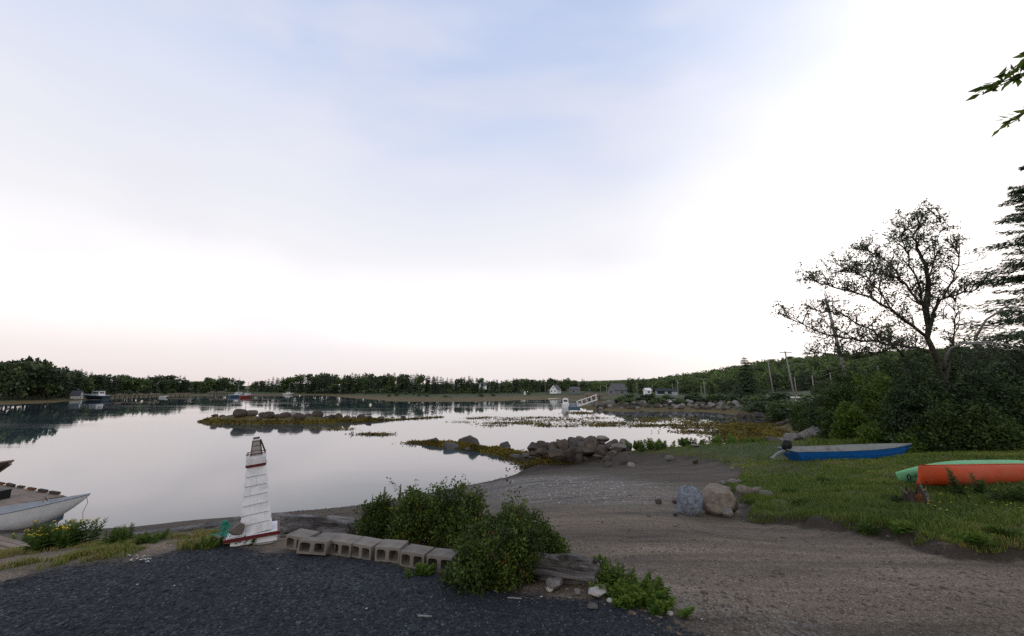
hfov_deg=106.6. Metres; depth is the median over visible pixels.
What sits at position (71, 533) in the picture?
leafy plant
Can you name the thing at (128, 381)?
broadleaf tree
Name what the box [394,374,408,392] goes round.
broadleaf tree
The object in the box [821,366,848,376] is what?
broadleaf tree
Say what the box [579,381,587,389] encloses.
broadleaf tree
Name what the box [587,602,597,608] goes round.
stone
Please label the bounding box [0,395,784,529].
water
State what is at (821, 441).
bank grass
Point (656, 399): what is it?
bush
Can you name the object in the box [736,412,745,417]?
boulder
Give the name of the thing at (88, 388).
broadleaf tree
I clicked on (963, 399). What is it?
shrub
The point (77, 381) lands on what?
spruce tree
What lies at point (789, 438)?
boulder
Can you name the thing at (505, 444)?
boulder
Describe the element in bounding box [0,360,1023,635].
ground
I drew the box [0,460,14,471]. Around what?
boat
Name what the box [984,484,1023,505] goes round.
leafy plant
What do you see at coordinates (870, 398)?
shrub
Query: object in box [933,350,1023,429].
shrub
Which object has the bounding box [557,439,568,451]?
boulder
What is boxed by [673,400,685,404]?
bush
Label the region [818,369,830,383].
broadleaf tree
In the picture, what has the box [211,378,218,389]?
broadleaf tree
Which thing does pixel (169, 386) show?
broadleaf tree
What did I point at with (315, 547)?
concrete block
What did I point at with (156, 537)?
leafy plant
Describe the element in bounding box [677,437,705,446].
weed tuft
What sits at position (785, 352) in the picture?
utility pole
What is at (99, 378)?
broadleaf tree
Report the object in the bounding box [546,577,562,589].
stone
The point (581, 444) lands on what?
boulder
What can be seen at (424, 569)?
leafy plant
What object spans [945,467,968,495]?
leafy plant
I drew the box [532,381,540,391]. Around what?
broadleaf tree
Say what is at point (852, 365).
shrub
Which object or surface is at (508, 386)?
broadleaf tree
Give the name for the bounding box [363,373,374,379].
broadleaf tree
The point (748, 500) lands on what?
weed tuft
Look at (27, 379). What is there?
broadleaf tree
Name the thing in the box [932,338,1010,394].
shrub
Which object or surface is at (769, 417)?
bush
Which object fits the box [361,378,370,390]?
broadleaf tree
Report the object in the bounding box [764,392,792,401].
bush
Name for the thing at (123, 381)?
broadleaf tree
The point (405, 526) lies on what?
rose bush
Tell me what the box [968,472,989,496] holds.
leafy plant
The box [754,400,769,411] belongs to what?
bush
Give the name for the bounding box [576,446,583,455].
boulder
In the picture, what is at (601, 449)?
boulder
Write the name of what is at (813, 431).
boulder
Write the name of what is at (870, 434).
shrub
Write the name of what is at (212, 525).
driftwood log
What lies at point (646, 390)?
hut
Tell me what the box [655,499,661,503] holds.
stone
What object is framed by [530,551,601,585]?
driftwood log
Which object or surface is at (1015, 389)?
shrub
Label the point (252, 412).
rock
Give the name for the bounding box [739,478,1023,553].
lawn grass
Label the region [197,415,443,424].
rockweed
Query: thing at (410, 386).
spruce tree
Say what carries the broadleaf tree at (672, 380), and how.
on the ground at (658, 470)
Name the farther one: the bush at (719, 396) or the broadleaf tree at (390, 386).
the broadleaf tree at (390, 386)
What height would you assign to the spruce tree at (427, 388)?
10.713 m
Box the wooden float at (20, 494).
[0,482,66,506]
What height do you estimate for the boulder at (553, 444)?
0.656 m
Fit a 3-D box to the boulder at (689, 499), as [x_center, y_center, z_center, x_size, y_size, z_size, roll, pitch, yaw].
[3.467,3.586,7.459,0.492,0.589,0.418,2,-11,-11]
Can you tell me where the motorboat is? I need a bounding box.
[770,440,911,460]
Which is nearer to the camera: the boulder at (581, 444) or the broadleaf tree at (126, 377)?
the boulder at (581, 444)
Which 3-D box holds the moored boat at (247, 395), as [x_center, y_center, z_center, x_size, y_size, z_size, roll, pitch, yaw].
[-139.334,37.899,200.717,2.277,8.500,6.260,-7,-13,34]
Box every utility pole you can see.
[767,360,773,392]
[780,351,803,400]
[817,299,846,375]
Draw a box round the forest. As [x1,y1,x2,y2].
[589,347,1023,391]
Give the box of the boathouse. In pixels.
[654,389,677,394]
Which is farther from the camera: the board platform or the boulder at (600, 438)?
the boulder at (600, 438)
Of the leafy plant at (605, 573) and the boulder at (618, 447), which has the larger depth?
the boulder at (618, 447)
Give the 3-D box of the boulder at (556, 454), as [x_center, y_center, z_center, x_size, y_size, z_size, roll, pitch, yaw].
[2.999,9.074,25.178,1.193,0.893,0.958,4,-11,-22]
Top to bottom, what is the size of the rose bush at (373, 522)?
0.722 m
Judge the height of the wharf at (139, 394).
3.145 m
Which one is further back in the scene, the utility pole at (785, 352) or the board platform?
the utility pole at (785, 352)
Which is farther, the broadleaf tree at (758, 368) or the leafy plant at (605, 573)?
the broadleaf tree at (758, 368)
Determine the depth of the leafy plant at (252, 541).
4.08 m
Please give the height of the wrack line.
0.274 m
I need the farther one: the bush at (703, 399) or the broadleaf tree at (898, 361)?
the bush at (703, 399)
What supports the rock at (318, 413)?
on the ground at (658, 470)
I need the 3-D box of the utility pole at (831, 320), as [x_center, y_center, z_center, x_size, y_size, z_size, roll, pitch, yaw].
[31.251,3.962,36.629,2.394,12.015,0.340,0,-10,0]
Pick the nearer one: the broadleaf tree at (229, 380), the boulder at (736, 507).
the boulder at (736, 507)
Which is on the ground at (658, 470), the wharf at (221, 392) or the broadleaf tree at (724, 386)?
the broadleaf tree at (724, 386)
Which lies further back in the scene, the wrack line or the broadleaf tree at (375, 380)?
the broadleaf tree at (375, 380)
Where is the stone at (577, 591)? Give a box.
[574,588,580,594]
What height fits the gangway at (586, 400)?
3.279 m
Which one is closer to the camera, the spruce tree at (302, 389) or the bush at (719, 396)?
the bush at (719, 396)
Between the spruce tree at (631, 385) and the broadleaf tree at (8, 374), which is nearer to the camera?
the broadleaf tree at (8, 374)
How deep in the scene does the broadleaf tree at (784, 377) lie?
186.29 m
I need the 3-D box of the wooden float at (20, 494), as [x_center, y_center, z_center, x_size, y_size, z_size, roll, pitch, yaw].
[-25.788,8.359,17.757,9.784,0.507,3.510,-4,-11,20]
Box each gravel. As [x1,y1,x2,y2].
[0,543,702,635]
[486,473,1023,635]
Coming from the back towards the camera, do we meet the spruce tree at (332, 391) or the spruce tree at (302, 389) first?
the spruce tree at (302, 389)
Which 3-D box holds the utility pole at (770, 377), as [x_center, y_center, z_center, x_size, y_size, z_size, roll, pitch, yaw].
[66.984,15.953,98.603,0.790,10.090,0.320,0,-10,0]
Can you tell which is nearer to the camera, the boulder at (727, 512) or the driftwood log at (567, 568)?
the driftwood log at (567, 568)
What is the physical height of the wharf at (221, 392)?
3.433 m
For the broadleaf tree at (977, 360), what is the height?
4.994 m
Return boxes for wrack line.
[322,470,523,508]
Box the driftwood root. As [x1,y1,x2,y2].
[372,484,419,518]
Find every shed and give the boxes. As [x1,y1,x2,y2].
[69,391,83,398]
[568,387,580,393]
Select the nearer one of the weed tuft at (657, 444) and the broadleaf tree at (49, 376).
the weed tuft at (657, 444)
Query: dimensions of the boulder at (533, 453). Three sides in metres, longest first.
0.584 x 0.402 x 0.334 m
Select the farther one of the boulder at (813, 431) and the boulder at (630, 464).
the boulder at (813, 431)
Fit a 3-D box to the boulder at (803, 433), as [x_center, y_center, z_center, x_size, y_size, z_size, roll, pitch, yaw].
[20.822,8.041,26.649,1.064,0.927,1.128,1,-16,-18]
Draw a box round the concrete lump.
[225,521,244,534]
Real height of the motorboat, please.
0.760 m
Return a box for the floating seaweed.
[299,411,796,444]
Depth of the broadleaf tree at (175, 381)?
280.18 m
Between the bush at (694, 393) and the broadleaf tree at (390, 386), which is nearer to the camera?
the bush at (694, 393)
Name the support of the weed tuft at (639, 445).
on the ground at (658, 470)
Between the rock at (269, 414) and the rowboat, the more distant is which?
the rock at (269, 414)
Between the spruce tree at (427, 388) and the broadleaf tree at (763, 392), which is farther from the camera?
the spruce tree at (427, 388)
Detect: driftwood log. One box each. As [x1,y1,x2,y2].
[91,518,240,540]
[233,512,286,520]
[274,513,359,534]
[327,515,358,519]
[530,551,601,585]
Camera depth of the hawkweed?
5.93 m
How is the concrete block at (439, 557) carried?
on the ground at (658, 470)
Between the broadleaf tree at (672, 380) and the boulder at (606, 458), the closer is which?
the boulder at (606, 458)
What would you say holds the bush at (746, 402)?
on the ground at (658, 470)
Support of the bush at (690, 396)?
on the ground at (658, 470)
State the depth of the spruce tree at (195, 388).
292.06 m
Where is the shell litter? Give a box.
[480,475,676,502]
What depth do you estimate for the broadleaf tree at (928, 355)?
37.19 m
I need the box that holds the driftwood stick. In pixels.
[417,614,431,616]
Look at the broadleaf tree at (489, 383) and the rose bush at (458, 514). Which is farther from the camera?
the broadleaf tree at (489, 383)
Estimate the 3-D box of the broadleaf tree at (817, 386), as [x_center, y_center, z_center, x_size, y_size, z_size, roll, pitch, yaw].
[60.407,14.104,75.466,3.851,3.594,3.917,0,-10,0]
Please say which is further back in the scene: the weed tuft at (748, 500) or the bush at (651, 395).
the bush at (651, 395)
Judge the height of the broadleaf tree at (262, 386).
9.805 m
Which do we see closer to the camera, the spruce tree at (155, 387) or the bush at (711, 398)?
the bush at (711, 398)
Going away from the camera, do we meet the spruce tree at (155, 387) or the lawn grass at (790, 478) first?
the lawn grass at (790, 478)
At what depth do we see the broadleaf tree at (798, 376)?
176.95 m
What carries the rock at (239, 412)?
on the ground at (658, 470)
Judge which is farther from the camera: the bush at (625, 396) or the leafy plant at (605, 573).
the bush at (625, 396)
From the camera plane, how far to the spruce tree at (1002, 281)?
22.97 m
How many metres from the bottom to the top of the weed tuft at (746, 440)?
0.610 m
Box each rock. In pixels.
[233,409,246,416]
[247,410,257,415]
[262,411,274,418]
[279,412,290,418]
[293,413,304,419]
[312,410,322,416]
[334,413,342,418]
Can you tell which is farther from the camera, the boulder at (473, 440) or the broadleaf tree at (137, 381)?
the broadleaf tree at (137, 381)
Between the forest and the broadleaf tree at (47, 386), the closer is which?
the broadleaf tree at (47, 386)
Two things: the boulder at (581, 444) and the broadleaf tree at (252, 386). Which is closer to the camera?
the boulder at (581, 444)
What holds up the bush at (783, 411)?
on the ground at (658, 470)
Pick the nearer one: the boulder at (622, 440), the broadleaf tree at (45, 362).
the boulder at (622, 440)
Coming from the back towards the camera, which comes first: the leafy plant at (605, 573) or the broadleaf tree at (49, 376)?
the broadleaf tree at (49, 376)
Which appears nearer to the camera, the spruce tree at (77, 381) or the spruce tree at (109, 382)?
the spruce tree at (77, 381)
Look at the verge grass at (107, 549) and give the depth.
3.96 m
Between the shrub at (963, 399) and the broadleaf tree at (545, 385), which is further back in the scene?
the broadleaf tree at (545, 385)
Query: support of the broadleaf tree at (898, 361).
on the ground at (658, 470)
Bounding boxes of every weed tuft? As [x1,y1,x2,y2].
[624,439,652,450]
[645,438,675,449]
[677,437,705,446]
[708,433,735,443]
[738,437,764,442]
[740,496,759,504]
[781,486,797,492]
[783,495,809,503]
[816,475,831,480]
[850,519,885,534]
[888,517,917,535]
[943,529,1003,548]
[984,523,1023,538]
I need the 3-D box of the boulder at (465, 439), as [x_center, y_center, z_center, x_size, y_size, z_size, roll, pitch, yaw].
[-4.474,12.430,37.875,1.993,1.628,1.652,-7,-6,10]
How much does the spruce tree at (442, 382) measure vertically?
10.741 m
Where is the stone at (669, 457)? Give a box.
[664,455,674,459]
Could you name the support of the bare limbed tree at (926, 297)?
on the ground at (658, 470)
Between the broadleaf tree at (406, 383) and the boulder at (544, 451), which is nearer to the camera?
the boulder at (544, 451)
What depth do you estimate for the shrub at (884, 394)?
20.80 m
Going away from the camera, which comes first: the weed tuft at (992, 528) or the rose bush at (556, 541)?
the rose bush at (556, 541)
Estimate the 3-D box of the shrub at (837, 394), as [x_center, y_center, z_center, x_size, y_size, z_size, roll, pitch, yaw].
[22.647,5.669,25.967,5.101,4.699,3.693,-9,-14,40]
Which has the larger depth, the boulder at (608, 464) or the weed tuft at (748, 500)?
the boulder at (608, 464)
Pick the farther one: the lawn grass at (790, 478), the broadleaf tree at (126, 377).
the broadleaf tree at (126, 377)
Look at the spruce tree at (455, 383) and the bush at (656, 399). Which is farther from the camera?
the spruce tree at (455, 383)
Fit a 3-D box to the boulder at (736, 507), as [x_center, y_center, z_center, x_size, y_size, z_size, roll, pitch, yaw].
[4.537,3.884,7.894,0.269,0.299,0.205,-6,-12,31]
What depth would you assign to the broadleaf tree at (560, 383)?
298.85 m
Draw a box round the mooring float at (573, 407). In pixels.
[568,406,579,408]
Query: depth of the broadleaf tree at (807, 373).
178.59 m
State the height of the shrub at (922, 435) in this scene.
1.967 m
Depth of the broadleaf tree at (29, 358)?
167.93 m
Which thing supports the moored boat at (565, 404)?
on the water
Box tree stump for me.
[900,480,929,504]
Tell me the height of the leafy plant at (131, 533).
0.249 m
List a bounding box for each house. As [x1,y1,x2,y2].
[549,383,561,393]
[607,383,626,394]
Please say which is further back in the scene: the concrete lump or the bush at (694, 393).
the bush at (694, 393)
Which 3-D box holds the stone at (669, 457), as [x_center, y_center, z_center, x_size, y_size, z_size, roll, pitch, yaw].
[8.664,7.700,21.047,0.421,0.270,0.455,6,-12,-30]
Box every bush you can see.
[350,492,397,538]
[383,476,447,545]
[418,474,492,548]
[437,468,549,597]
[490,495,550,531]
[533,518,571,553]
[620,394,634,399]
[622,398,642,402]
[643,393,655,399]
[645,397,665,402]
[661,394,672,401]
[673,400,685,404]
[682,394,694,401]
[684,392,702,399]
[697,398,709,401]
[706,394,719,401]
[712,394,735,401]
[736,397,754,408]
[742,394,755,401]
[749,395,759,400]
[750,402,765,411]
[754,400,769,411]
[762,393,790,400]
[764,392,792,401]
[765,404,785,419]
[770,408,793,420]
[784,393,816,410]
[792,397,812,408]
[801,398,815,407]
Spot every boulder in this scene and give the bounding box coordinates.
[443,442,459,449]
[458,435,472,442]
[468,437,479,444]
[499,441,510,446]
[522,453,529,457]
[527,442,538,451]
[529,451,537,455]
[535,447,542,453]
[536,441,546,448]
[541,448,547,455]
[546,441,556,447]
[547,448,564,461]
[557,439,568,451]
[564,448,575,461]
[568,437,582,441]
[568,441,577,448]
[572,454,582,462]
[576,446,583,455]
[577,441,585,447]
[582,436,596,451]
[582,447,593,454]
[593,454,601,459]
[594,444,607,455]
[597,435,608,441]
[602,455,611,461]
[604,441,613,446]
[605,450,617,455]
[605,462,614,466]
[611,443,626,451]
[618,458,628,464]
[619,438,629,443]
[627,462,634,467]
[676,485,703,515]
[701,483,735,515]
[721,507,732,517]
[728,479,738,482]
[733,501,738,512]
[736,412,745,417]
[736,484,751,494]
[745,413,753,417]
[751,487,761,493]
[759,490,772,495]
[764,436,781,441]
[780,436,794,440]
[783,433,800,439]
[800,426,815,438]
[807,427,819,436]
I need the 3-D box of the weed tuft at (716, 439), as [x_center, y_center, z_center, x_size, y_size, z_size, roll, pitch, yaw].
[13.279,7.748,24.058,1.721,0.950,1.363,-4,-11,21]
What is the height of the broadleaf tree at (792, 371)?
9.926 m
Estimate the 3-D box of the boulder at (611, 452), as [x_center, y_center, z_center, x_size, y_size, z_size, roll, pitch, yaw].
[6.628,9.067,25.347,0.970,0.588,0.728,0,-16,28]
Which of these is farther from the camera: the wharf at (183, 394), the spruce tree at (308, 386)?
the spruce tree at (308, 386)
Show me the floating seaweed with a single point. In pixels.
(738, 430)
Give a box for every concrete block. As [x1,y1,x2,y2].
[285,528,319,549]
[296,537,332,554]
[317,532,341,551]
[329,533,362,556]
[351,536,383,559]
[375,539,408,563]
[399,544,433,567]
[426,548,458,573]
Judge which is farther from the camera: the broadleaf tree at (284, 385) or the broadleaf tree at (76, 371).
the broadleaf tree at (284, 385)
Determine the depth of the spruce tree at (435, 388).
247.74 m
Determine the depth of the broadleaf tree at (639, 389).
208.77 m
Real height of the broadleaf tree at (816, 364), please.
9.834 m
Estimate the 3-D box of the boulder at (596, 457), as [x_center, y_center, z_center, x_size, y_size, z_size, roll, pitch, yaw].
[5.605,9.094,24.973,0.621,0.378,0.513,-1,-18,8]
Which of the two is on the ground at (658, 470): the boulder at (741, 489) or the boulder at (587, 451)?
the boulder at (741, 489)
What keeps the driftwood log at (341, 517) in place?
on the ground at (658, 470)
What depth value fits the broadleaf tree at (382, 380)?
262.70 m
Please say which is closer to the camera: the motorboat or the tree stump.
the tree stump
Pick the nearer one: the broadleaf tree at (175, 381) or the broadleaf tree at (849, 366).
the broadleaf tree at (849, 366)
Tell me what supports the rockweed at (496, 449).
on the ground at (658, 470)
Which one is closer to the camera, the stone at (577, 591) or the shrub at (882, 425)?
the stone at (577, 591)
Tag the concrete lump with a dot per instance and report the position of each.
(237, 528)
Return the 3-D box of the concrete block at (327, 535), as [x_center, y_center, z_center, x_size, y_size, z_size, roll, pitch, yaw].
[-1.919,2.362,3.995,0.258,0.142,0.190,-2,-9,6]
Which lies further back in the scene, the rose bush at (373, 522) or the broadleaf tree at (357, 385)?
the broadleaf tree at (357, 385)
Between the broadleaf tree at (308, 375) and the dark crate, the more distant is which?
the broadleaf tree at (308, 375)
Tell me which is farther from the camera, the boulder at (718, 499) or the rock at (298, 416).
the rock at (298, 416)
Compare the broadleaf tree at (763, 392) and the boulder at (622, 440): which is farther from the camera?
the broadleaf tree at (763, 392)
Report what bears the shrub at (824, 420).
on the ground at (658, 470)
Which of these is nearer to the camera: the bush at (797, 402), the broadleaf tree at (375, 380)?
the bush at (797, 402)
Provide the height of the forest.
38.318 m
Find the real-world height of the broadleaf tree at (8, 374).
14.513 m
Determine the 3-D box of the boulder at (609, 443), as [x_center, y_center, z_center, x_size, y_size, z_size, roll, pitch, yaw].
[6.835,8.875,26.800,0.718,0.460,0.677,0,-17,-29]
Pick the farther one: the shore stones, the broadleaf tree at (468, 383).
the broadleaf tree at (468, 383)
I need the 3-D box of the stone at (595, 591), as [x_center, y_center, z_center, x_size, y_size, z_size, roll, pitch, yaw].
[0.689,2.213,3.075,0.128,0.060,0.139,-10,-14,42]
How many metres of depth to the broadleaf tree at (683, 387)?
181.88 m
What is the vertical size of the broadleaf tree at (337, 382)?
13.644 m
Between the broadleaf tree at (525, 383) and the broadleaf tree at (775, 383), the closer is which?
the broadleaf tree at (775, 383)
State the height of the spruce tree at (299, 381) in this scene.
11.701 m
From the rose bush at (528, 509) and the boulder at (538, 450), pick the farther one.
the boulder at (538, 450)
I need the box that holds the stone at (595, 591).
[588,586,606,596]
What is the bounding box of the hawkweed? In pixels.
[924,487,1020,512]
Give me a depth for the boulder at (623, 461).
22.94 m
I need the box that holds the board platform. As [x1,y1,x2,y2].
[0,536,28,549]
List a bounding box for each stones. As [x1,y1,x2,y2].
[128,554,150,562]
[276,506,365,537]
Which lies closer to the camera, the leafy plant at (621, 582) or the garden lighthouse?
the leafy plant at (621, 582)
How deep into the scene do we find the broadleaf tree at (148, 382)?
258.80 m
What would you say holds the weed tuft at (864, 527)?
on the ground at (658, 470)
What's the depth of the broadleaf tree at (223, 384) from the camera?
309.13 m
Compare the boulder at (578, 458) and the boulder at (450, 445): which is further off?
the boulder at (450, 445)
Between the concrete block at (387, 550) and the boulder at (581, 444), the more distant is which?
the boulder at (581, 444)
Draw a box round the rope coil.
[210,519,230,537]
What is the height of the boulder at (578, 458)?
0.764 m
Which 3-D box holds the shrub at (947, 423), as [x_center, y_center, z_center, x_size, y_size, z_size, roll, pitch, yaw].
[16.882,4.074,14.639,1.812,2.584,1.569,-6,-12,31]
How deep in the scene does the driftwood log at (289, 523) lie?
5.06 m
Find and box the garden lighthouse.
[223,436,279,546]
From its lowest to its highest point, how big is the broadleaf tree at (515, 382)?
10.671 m
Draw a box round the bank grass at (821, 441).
[804,434,859,445]
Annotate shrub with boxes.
[763,400,792,421]
[787,395,808,431]
[795,400,810,432]
[797,369,869,432]
[804,395,828,428]
[815,406,846,438]
[826,348,869,402]
[828,400,877,439]
[829,360,872,388]
[850,360,909,423]
[851,420,889,443]
[857,336,935,390]
[865,388,925,442]
[877,356,943,422]
[879,347,985,442]
[891,422,933,452]
[906,410,953,451]
[916,390,979,451]
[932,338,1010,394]
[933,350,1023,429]
[947,386,1015,420]
[962,404,1023,451]
[979,355,1023,424]
[993,293,1023,397]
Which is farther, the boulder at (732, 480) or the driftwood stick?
the boulder at (732, 480)
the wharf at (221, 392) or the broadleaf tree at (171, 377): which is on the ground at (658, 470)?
the broadleaf tree at (171, 377)
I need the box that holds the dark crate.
[0,489,11,499]
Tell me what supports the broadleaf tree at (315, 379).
on the ground at (658, 470)
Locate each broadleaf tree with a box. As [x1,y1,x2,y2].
[0,360,38,399]
[0,364,27,399]
[10,356,38,362]
[11,377,42,398]
[17,361,35,398]
[25,358,48,395]
[27,361,63,399]
[27,366,66,399]
[41,366,79,398]
[50,374,74,397]
[71,369,85,375]
[79,376,97,393]
[93,374,108,390]
[110,380,126,390]
[112,374,131,380]
[115,378,131,391]
[127,377,149,392]
[142,378,154,389]
[154,375,165,390]
[158,379,169,391]
[165,379,174,391]
[166,375,176,388]
[167,379,182,390]
[178,380,190,390]
[191,382,203,390]
[202,380,216,390]
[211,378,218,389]
[216,379,227,390]
[219,380,237,389]
[222,377,234,387]
[232,381,243,389]
[247,384,255,390]
[257,381,265,390]
[277,378,288,391]
[285,377,291,387]
[292,374,305,389]
[304,374,315,385]
[309,376,325,390]
[322,373,339,387]
[327,377,341,393]
[340,378,353,391]
[351,375,362,392]
[356,377,367,390]
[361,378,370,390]
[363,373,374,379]
[369,376,379,386]
[373,376,389,388]
[383,375,395,391]
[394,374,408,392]
[395,377,409,389]
[414,374,429,390]
[442,381,450,392]
[454,378,465,391]
[464,379,473,391]
[473,377,483,389]
[487,381,494,389]
[505,381,512,391]
[512,379,521,392]
[522,380,531,389]
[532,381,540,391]
[539,381,549,391]
[557,379,565,390]
[564,379,572,388]
[572,380,579,386]
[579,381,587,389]
[633,378,647,394]
[663,378,676,388]
[676,382,691,394]
[678,380,693,394]
[697,373,705,385]
[714,379,731,394]
[725,378,738,391]
[754,382,768,395]
[755,365,766,378]
[764,371,782,391]
[776,375,789,389]
[786,368,798,386]
[794,374,816,386]
[802,369,821,385]
[810,381,828,394]
[811,361,820,371]
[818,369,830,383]
[819,370,835,387]
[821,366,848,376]
[842,363,874,376]
[888,354,918,375]
[893,353,944,373]
[929,346,1006,386]
[938,345,1004,379]
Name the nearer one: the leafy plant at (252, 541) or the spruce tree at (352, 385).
the leafy plant at (252, 541)
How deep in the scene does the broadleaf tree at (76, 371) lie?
201.45 m
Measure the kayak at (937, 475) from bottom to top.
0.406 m
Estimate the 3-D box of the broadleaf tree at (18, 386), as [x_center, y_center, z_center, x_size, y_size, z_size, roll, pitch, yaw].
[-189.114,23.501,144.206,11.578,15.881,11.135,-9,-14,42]
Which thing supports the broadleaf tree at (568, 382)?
on the ground at (658, 470)
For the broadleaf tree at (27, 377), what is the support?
on the ground at (658, 470)
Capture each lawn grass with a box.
[631,438,1023,502]
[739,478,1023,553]
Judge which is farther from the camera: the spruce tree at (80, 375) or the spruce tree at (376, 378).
the spruce tree at (376, 378)
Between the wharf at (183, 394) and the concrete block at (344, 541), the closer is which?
the concrete block at (344, 541)
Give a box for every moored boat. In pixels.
[83,391,110,399]
[228,379,244,396]
[239,382,252,397]
[561,390,569,407]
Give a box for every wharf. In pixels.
[109,393,160,398]
[168,393,189,395]
[208,391,232,395]
[585,393,602,400]
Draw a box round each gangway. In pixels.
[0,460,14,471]
[576,395,596,405]
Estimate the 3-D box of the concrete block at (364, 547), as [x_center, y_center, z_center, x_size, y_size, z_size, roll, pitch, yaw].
[-1.469,2.342,3.871,0.258,0.142,0.190,-4,-11,22]
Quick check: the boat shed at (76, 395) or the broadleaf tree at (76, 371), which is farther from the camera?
the broadleaf tree at (76, 371)
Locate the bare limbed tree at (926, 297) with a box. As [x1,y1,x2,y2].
[770,196,1023,394]
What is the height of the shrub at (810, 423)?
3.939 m
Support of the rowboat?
on the ground at (658, 470)
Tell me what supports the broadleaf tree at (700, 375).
on the ground at (658, 470)
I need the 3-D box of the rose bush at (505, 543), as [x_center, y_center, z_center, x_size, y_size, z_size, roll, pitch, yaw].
[-0.178,2.015,3.551,1.054,1.024,1.174,0,-10,0]
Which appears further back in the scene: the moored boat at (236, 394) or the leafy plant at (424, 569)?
the moored boat at (236, 394)
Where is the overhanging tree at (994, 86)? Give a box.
[964,51,1023,136]
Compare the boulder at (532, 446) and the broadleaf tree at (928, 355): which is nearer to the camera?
the boulder at (532, 446)
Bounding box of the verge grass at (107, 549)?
[0,527,219,571]
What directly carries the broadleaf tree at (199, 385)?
on the ground at (658, 470)
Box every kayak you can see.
[895,460,1023,481]
[916,463,1023,485]
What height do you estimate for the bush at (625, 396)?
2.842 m
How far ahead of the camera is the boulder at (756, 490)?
8.94 m
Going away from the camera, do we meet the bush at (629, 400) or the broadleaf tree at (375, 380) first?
the bush at (629, 400)
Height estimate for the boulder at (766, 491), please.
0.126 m
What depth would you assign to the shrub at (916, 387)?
16.22 m
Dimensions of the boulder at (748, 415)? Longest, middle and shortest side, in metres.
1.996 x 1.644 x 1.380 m
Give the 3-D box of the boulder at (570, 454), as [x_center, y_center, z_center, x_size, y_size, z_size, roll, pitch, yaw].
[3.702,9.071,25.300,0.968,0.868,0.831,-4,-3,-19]
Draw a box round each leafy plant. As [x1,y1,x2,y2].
[12,529,36,541]
[19,516,108,551]
[86,518,101,540]
[97,523,129,544]
[115,528,170,545]
[125,522,135,539]
[190,532,245,548]
[214,536,255,545]
[404,562,436,577]
[588,574,651,601]
[592,554,609,565]
[599,558,635,584]
[609,580,695,617]
[627,571,672,599]
[890,495,902,503]
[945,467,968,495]
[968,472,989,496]
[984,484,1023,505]
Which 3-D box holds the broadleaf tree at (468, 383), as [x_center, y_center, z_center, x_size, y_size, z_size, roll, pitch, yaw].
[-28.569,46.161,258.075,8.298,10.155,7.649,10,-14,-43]
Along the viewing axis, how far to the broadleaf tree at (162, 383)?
270.24 m
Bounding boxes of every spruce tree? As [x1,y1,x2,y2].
[53,371,73,397]
[73,371,81,390]
[74,372,83,390]
[99,374,108,392]
[103,376,112,393]
[106,377,118,393]
[116,378,122,393]
[152,379,159,392]
[191,381,198,392]
[289,377,295,391]
[295,379,301,391]
[297,379,303,391]
[301,374,306,391]
[303,376,311,392]
[308,380,315,392]
[314,377,323,393]
[322,376,327,392]
[324,376,331,392]
[328,376,337,393]
[339,375,345,393]
[344,374,351,393]
[349,374,357,393]
[367,376,374,392]
[372,376,379,392]
[387,375,395,392]
[406,375,415,392]
[413,376,418,391]
[424,380,428,392]
[430,377,435,393]
[432,382,439,393]
[439,378,445,391]
[452,379,459,392]
[628,381,634,392]
[709,383,714,393]
[732,356,763,400]
[797,369,810,390]
[928,165,1023,379]
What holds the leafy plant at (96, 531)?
on the ground at (658, 470)
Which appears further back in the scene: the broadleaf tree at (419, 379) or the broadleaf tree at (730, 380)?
the broadleaf tree at (419, 379)
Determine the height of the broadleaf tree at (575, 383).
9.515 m
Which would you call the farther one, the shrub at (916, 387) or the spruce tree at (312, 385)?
the spruce tree at (312, 385)
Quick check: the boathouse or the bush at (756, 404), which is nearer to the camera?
the bush at (756, 404)
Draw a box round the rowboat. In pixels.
[0,493,90,529]
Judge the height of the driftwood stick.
0.017 m
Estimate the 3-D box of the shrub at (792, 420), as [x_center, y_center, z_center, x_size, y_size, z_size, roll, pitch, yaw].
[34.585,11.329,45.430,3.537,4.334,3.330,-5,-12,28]
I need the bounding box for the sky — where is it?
[0,0,1023,385]
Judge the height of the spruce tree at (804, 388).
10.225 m
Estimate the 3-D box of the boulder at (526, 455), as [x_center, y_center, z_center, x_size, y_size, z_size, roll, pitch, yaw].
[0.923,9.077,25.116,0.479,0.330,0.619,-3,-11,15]
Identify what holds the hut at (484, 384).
on the ground at (658, 470)
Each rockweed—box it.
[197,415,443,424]
[407,439,547,458]
[488,447,588,469]
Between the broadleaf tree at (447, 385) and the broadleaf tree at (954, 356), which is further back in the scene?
the broadleaf tree at (447, 385)
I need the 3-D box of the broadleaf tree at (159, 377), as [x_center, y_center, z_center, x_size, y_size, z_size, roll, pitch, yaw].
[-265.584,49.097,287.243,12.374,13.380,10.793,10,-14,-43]
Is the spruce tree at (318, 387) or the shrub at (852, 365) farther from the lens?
the spruce tree at (318, 387)
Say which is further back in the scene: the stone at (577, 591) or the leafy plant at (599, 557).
the leafy plant at (599, 557)
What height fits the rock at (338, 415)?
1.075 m
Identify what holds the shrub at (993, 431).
on the ground at (658, 470)
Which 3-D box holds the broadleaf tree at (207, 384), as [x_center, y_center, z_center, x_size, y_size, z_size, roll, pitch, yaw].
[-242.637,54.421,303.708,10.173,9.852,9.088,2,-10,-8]
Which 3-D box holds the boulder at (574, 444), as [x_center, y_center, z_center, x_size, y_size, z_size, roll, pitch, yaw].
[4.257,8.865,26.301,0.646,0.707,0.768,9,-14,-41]
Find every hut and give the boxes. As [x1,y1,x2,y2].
[479,382,486,388]
[642,388,651,394]
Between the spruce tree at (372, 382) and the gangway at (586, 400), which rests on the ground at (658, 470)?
the spruce tree at (372, 382)

